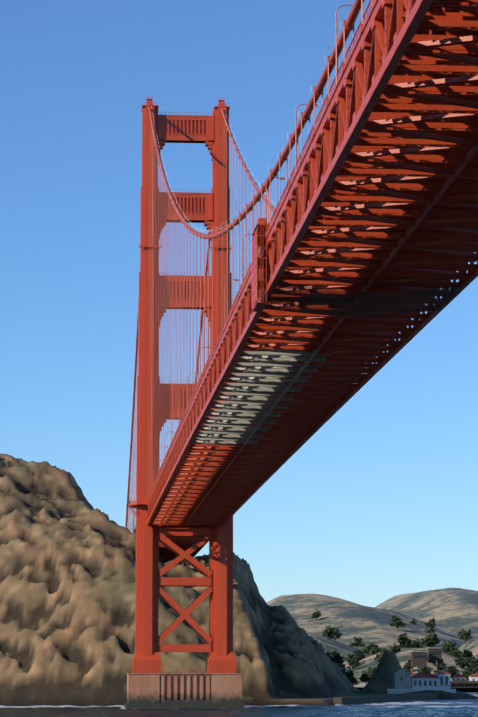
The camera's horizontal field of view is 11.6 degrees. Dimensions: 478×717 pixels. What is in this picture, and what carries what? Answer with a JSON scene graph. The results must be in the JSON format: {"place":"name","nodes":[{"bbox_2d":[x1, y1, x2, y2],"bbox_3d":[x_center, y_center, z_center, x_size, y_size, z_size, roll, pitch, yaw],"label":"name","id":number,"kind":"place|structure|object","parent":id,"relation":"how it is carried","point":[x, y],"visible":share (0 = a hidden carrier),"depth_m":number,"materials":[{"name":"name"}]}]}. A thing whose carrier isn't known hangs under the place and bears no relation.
{"place":"outdoors","nodes":[
{"label":"outdoors","id":0,"kind":"place"},
{"bbox_2d":[0,454,477,707],"bbox_3d":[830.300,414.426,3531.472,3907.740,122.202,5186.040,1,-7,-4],"label":"terrain","id":1,"kind":"structure","parent":0,"point":[67,586],"depth_m":958.63,"materials":[{"name":"brown stone"}]},
{"bbox_2d":[333,693,439,704],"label":"causeway","id":2,"kind":"structure","parent":1,"relation":"on","point":[379,698],"depth_m":994.10,"materials":[{"name":"grey stone"}]},
{"bbox_2d":[341,689,434,696],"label":"causeway fence","id":3,"kind":"object","parent":2,"relation":"on","point":[384,692],"visible":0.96,"depth_m":1009.05,"materials":[{"name":"metal"}]},
{"bbox_2d":[392,651,436,688],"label":"waterside building","id":4,"kind":"structure","parent":1,"relation":"on","point":[398,683],"depth_m":1099.15,"materials":[{"name":"paint"}]},
{"bbox_2d":[353,683,477,686],"bbox_3d":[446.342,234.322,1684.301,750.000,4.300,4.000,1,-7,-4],"label":"seawall","id":5,"kind":"object","parent":1,"relation":"on","point":[452,684],"depth_m":1661.41,"materials":[{"name":"concrete"}]},
{"bbox_2d":[411,648,441,666],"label":"building","id":6,"kind":"structure","parent":1,"relation":"on","point":[421,662],"depth_m":1294.05,"materials":[{"name":"beige concrete"}]},
{"bbox_2d":[387,673,477,693],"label":"white walls","id":7,"kind":"structure","parent":1,"relation":"on","point":[438,687],"depth_m":1100.77,"materials":[{"name":"paint"}]},
{"bbox_2d":[401,647,473,685],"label":"windows","id":8,"kind":"structure","parent":7,"relation":"on","point":[424,656],"depth_m":1290.99,"materials":[{"name":"glass"}]},
{"bbox_2d":[411,671,477,677],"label":"roofs","id":9,"kind":"structure","parent":7,"relation":"on","point":[423,675],"depth_m":1103.54,"materials":[{"name":"red tile"}]},
{"bbox_2d":[451,681,477,686],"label":"pier","id":10,"kind":"structure","parent":1,"relation":"on","point":[462,683],"depth_m":1652.32,"materials":[{"name":"brown wood"}]},
{"bbox_2d":[0,688,477,716],"bbox_3d":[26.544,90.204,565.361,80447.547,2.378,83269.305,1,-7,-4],"label":"water","id":11,"kind":"structure","parent":0,"point":[436,708],"depth_m":808.09,"materials":[{"name":"blue liquid"}]},
{"bbox_2d":[124,673,244,709],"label":"pier","id":12,"kind":"structure","parent":11,"relation":"in","point":[171,691],"depth_m":853.99,"materials":[{"name":"concrete"}]},
{"bbox_2d":[132,97,235,672],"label":"tower","id":13,"kind":"structure","parent":12,"relation":"on","point":[210,211],"depth_m":875.10,"materials":[{"name":"red metal"}]},
{"bbox_2d":[125,0,364,526],"bbox_3d":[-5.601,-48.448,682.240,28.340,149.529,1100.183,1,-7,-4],"label":"cables","id":14,"kind":"object","parent":13,"relation":"on","point":[349,23],"visible":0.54,"depth_m":363.18,"materials":[{"name":"red metal"}]},
{"bbox_2d":[148,0,348,233],"bbox_3d":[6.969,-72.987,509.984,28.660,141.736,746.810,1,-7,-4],"label":"hand ropes","id":15,"kind":"object","parent":14,"relation":"attached to","point":[238,146],"visible":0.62,"depth_m":469.14,"materials":[{"name":"white paint"}]},
{"bbox_2d":[126,0,371,532],"bbox_3d":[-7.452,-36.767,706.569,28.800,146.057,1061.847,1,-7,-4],"label":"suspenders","id":16,"kind":"object","parent":14,"relation":"hanging from","point":[166,285],"visible":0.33,"depth_m":645.26,"materials":[{"name":"red metal"}]},
{"bbox_2d":[129,0,477,563],"bbox_3d":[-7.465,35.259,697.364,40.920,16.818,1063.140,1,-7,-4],"label":"deck","id":17,"kind":"structure","parent":13,"relation":"attached to","point":[397,124],"depth_m":316.00,"materials":[{"name":"red metal"}]},
{"bbox_2d":[252,218,267,311],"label":"scaffold","id":18,"kind":"object","parent":17,"relation":"on","point":[261,226],"visible":0.88,"depth_m":344.44,"materials":[{"name":"red metal"}]},
{"bbox_2d":[252,231,256,308],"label":"tarp","id":19,"kind":"object","parent":18,"relation":"attached to","point":[254,275],"visible":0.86,"depth_m":348.10,"materials":[{"name":"red fabric"}]},
{"bbox_2d":[252,229,256,300],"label":"tarp lines","id":20,"kind":"object","parent":18,"relation":"attached to","point":[256,265],"visible":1,"depth_m":343.85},
{"bbox_2d":[264,280,468,315],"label":"safety net","id":21,"kind":"object","parent":17,"relation":"on","point":[290,297],"visible":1,"depth_m":344.28,"materials":[{"name":"black"}]},
{"bbox_2d":[315,2,475,220],"bbox_3d":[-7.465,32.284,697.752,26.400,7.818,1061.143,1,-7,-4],"label":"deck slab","id":22,"kind":"structure","parent":17,"relation":"on","point":[392,208],"depth_m":319.94,"materials":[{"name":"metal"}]},
{"bbox_2d":[129,670,241,672],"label":"pier railing","id":23,"kind":"object","parent":12,"relation":"on","point":[186,670],"visible":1,"depth_m":854.57,"materials":[{"name":"red metal"}]},
{"bbox_2d":[0,0,477,606],"label":"sky","id":24,"kind":"structure","parent":0,"point":[380,504],"materials":[{"name":"blue"}]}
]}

